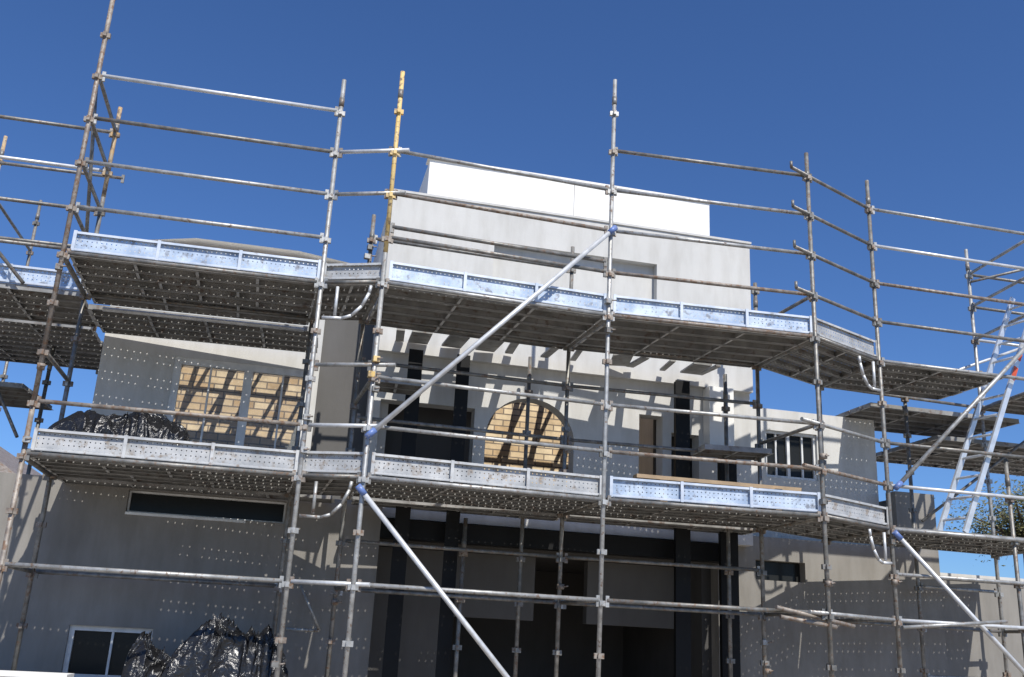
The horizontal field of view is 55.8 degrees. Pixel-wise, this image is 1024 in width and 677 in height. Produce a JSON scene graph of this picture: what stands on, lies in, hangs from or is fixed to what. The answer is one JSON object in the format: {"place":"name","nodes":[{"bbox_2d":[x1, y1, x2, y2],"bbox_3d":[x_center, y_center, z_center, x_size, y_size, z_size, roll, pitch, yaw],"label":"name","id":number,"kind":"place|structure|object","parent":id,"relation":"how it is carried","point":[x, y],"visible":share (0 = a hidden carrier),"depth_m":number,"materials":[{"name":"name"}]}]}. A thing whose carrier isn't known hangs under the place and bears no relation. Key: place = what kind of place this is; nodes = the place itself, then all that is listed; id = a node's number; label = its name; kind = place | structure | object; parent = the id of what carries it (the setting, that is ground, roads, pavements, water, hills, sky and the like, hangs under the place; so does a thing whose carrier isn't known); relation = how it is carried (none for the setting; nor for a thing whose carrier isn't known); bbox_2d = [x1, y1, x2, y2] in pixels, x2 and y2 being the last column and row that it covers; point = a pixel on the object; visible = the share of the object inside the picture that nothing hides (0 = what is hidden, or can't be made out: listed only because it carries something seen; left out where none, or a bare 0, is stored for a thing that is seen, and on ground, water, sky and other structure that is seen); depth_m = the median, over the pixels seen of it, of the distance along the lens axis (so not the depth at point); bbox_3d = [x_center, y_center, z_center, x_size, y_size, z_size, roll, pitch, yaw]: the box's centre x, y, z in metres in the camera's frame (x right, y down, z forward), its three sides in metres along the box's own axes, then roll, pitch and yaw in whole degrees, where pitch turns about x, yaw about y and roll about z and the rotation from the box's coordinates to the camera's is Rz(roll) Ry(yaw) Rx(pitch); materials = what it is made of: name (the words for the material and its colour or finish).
{"place":"outdoors","nodes":[
{"label":"outdoors","id":0,"kind":"place"},
{"bbox_2d":[0,447,41,474],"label":"roof","id":1,"kind":"structure","parent":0,"point":[9,462],"depth_m":21.53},
{"bbox_2d":[173,366,568,492],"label":"brick inner wall","id":2,"kind":"structure","parent":0,"point":[225,392],"depth_m":14.39,"materials":[{"name":"beige brick"}]},
{"bbox_2d":[68,433,812,674],"bbox_3d":[-0.200,2.429,11.787,9.066,3.465,0.294,8,-18,-15],"label":"window pane","id":3,"kind":"object","parent":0,"point":[90,652],"visible":0.75,"depth_m":10.81,"materials":[{"name":"black glass"}]},
{"bbox_2d":[105,367,803,674],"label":"window mullion","id":4,"kind":"structure","parent":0,"point":[244,407],"depth_m":12.18},
{"bbox_2d":[0,0,1023,578],"label":"sky","id":5,"kind":"structure","parent":0,"point":[922,101],"materials":[{"name":"blue"}]},
{"bbox_2d":[382,349,740,676],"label":"steel column flange","id":6,"kind":"object","parent":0,"point":[449,570],"visible":0.78,"depth_m":11.38,"materials":[{"name":"black metal"}]},
{"bbox_2d":[940,573,1023,581],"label":"garage cap","id":7,"kind":"object","parent":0,"point":[976,576],"visible":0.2,"depth_m":13.14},
{"label":"ground","id":8,"kind":"structure","parent":0,"visible":0},
{"bbox_2d":[121,631,170,676],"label":"black plastic tarp","id":9,"kind":"object","parent":8,"relation":"on","point":[145,657],"visible":0.7,"depth_m":9.21,"materials":[{"name":"black plastic"}]},
{"bbox_2d":[0,472,381,676],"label":"ground floor wall","id":10,"kind":"structure","parent":8,"relation":"on","point":[91,526],"depth_m":10.47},
{"bbox_2d":[125,512,245,522],"bbox_3d":[-3.580,1.965,10.633,1.270,0.028,0.018,7,-18,-12],"label":"window sill","id":11,"kind":"structure","parent":10,"relation":"attached to","point":[185,517],"depth_m":10.62,"materials":[{"name":"white concrete"}]},
{"bbox_2d":[62,356,816,676],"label":"window frame","id":12,"kind":"object","parent":10,"relation":"on","point":[179,362],"visible":0.61,"depth_m":12.03,"materials":[{"name":"white metal"}]},
{"bbox_2d":[161,612,287,676],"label":"black plastic tarp","id":13,"kind":"object","parent":8,"relation":"on","point":[221,646],"visible":0.96,"depth_m":9.19,"materials":[{"name":"black plastic"}]},
{"bbox_2d":[0,0,1023,676],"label":"scaffolding","id":14,"kind":"object","parent":8,"relation":"on","point":[56,320],"visible":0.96,"depth_m":10.66,"materials":[{"name":"grey metal"}]},
{"bbox_2d":[30,410,196,463],"bbox_3d":[-3.990,1.002,9.870,1.570,0.631,0.871,6,-17,-9],"label":"black plastic tarp","id":15,"kind":"object","parent":14,"relation":"on","point":[148,425],"visible":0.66,"depth_m":9.62,"materials":[{"name":"black plastic"}]},
{"bbox_2d":[633,474,801,509],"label":"timber boards","id":16,"kind":"object","parent":14,"relation":"on","point":[675,479],"visible":0.31,"depth_m":10.45,"materials":[{"name":"beige wood"}]},
{"bbox_2d":[937,297,1023,532],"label":"aluminium ladder","id":17,"kind":"object","parent":14,"relation":"on","point":[981,476],"visible":0.84,"depth_m":12.00,"materials":[{"name":"silver metal"}]},
{"bbox_2d":[367,546,673,676],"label":"entry wall","id":18,"kind":"structure","parent":8,"relation":"on","point":[420,626],"depth_m":12.12,"materials":[{"name":"grey paint"}]},
{"bbox_2d":[450,571,622,676],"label":"room back wall","id":19,"kind":"structure","parent":8,"relation":"on","point":[577,644],"depth_m":14.59,"materials":[{"name":"grey paint"}]},
{"bbox_2d":[622,568,711,676],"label":"room side wall","id":20,"kind":"structure","parent":8,"relation":"on","point":[648,652],"depth_m":13.12,"materials":[{"name":"grey paint"}]},
{"bbox_2d":[379,539,718,573],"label":"floor slab","id":21,"kind":"structure","parent":20,"relation":"on","point":[551,565],"depth_m":12.20,"materials":[{"name":"grey concrete"}]},
{"bbox_2d":[361,216,388,475],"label":"parapet side","id":22,"kind":"structure","parent":21,"relation":"on","point":[381,438],"depth_m":11.88,"materials":[{"name":"white paint"}]},
{"bbox_2d":[382,404,691,501],"bbox_3d":[0.583,1.407,12.644,4.473,2.300,0.113,6,-18,-11],"label":"hall partition","id":23,"kind":"object","parent":21,"relation":"on","point":[433,446],"visible":0.04,"depth_m":12.29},
{"bbox_2d":[380,518,718,562],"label":"slab edge beam","id":24,"kind":"structure","parent":21,"relation":"attached to","point":[483,535],"depth_m":11.59,"materials":[{"name":"black metal"}]},
{"bbox_2d":[367,352,752,546],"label":"first floor wall","id":25,"kind":"structure","parent":21,"relation":"on","point":[623,425],"depth_m":12.16,"materials":[{"name":"white paint"}]},
{"bbox_2d":[486,392,574,444],"bbox_3d":[0.212,1.009,12.150,1.130,0.570,0.220,7,-18,-12],"label":"arch spandrel","id":26,"kind":"object","parent":25,"relation":"attached to","point":[495,402],"visible":0.64,"depth_m":12.15,"materials":[{"name":"white paint"}]},
{"bbox_2d":[378,193,752,393],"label":"parapet front","id":27,"kind":"structure","parent":25,"relation":"on","point":[695,261],"depth_m":12.59,"materials":[{"name":"white paint"}]},
{"bbox_2d":[394,189,750,244],"bbox_3d":[0.850,-1.559,13.024,4.980,0.030,0.360,7,-18,-12],"label":"parapet coping","id":28,"kind":"object","parent":27,"relation":"on","point":[569,216],"visible":0.21,"depth_m":12.84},
{"bbox_2d":[493,246,653,311],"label":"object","id":29,"kind":"object","parent":25,"relation":"on","point":[596,282],"visible":0.07,"depth_m":12.76,"materials":[{"name":"white paint"}]},
{"bbox_2d":[638,418,652,499],"bbox_3d":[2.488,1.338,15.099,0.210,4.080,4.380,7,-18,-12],"label":"door","id":30,"kind":"structure","parent":25,"relation":"attached to","point":[645,438],"depth_m":15.77,"materials":[{"name":"brown wood"}]},
{"bbox_2d":[703,386,734,445],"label":"render pier","id":31,"kind":"structure","parent":25,"relation":"attached to","point":[713,430],"depth_m":12.45,"materials":[{"name":"white paint"}]},
{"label":"terrace slab","id":32,"kind":"object","parent":21,"relation":"on","visible":0},
{"bbox_2d":[91,245,328,472],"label":"wing wall","id":33,"kind":"structure","parent":32,"relation":"on","point":[135,371],"depth_m":12.02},
{"bbox_2d":[164,246,374,273],"bbox_3d":[-3.204,-1.007,12.836,2.800,0.037,0.310,7,-18,-12],"label":"roof flashing","id":34,"kind":"object","parent":33,"relation":"on","point":[271,259],"depth_m":12.70,"materials":[{"name":"grey metal"}]},
{"bbox_2d":[150,238,358,265],"bbox_3d":[-3.317,-1.100,12.931,2.900,0.175,0.530,7,-18,-12],"label":"roof sheet","id":35,"kind":"object","parent":34,"relation":"on","point":[243,247],"visible":0.36,"depth_m":12.82,"materials":[{"name":"grey metal"}]},
{"bbox_2d":[308,273,376,499],"bbox_3d":[-2.208,0.653,12.625,0.645,3.150,0.150,7,-18,-12],"label":"wing recess","id":36,"kind":"object","parent":33,"relation":"attached to","point":[335,390],"visible":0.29,"depth_m":12.55,"materials":[{"name":"grey paint"}]},
{"bbox_2d":[674,382,721,676],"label":"steel column","id":37,"kind":"structure","parent":8,"relation":"on","point":[720,617],"depth_m":11.65,"materials":[{"name":"black metal"}]},
{"bbox_2d":[711,536,947,676],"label":"ground floor wall","id":38,"kind":"structure","parent":8,"relation":"on","point":[859,576],"depth_m":12.49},
{"bbox_2d":[750,407,881,545],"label":"wing wall","id":39,"kind":"structure","parent":38,"relation":"on","point":[851,454],"depth_m":13.47,"materials":[{"name":"white paint"}]},
{"bbox_2d":[886,491,937,550],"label":"boundary wall","id":40,"kind":"structure","parent":38,"relation":"on","point":[924,504],"depth_m":13.16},
{"bbox_2d":[879,500,888,546],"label":"end wall","id":41,"kind":"structure","parent":8,"relation":"on","point":[882,503],"depth_m":13.99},
{"bbox_2d":[934,476,1023,565],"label":"leafy tree","id":42,"kind":"object","parent":8,"relation":"on","point":[1003,516],"visible":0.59,"depth_m":23.75,"materials":[{"name":"green plant"}]},
{"bbox_2d":[941,579,1023,676],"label":"garage wall","id":43,"kind":"structure","parent":8,"relation":"on","point":[973,654],"depth_m":12.95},
{"bbox_3d":[-1.150,-0.111,14.816,7.892,0.664,3.525,6,-17,-9],"label":"roof","id":44,"kind":"object","parent":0,"visible":0},
{"bbox_2d":[419,167,427,192],"bbox_3d":[-1.385,-1.444,14.211,0.150,1.275,2.350,7,-18,-12],"label":"parapet return","id":45,"kind":"object","parent":44,"relation":"on","point":[423,186],"visible":0.07,"depth_m":13.49,"materials":[{"name":"white paint"}]},
{"bbox_2d":[426,159,573,214],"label":"wall","id":46,"kind":"structure","parent":45,"relation":"attached to","point":[454,180],"depth_m":13.28,"materials":[{"name":"white paint"}]},
{"bbox_2d":[426,159,709,204],"bbox_3d":[0.855,-2.190,13.659,4.150,0.030,0.210,7,-18,-12],"label":"parapet cap","id":47,"kind":"object","parent":46,"relation":"on","point":[589,182],"visible":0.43,"depth_m":13.63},
{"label":"upper parapet return","id":48,"kind":"object","parent":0,"visible":0},
{"bbox_2d":[573,185,709,235],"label":"parapet right panel","id":49,"kind":"structure","parent":48,"relation":"attached to","point":[676,215],"depth_m":13.73,"materials":[{"name":"white paint"}]},
{"bbox_3d":[-5.837,3.493,8.413,3.550,1.170,0.200,6,-17,-9],"label":"low wall","id":50,"kind":"object","parent":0,"visible":0},
{"bbox_2d":[0,670,74,676],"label":"coping","id":51,"kind":"object","parent":50,"relation":"on","point":[24,673],"visible":1,"depth_m":8.71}
]}

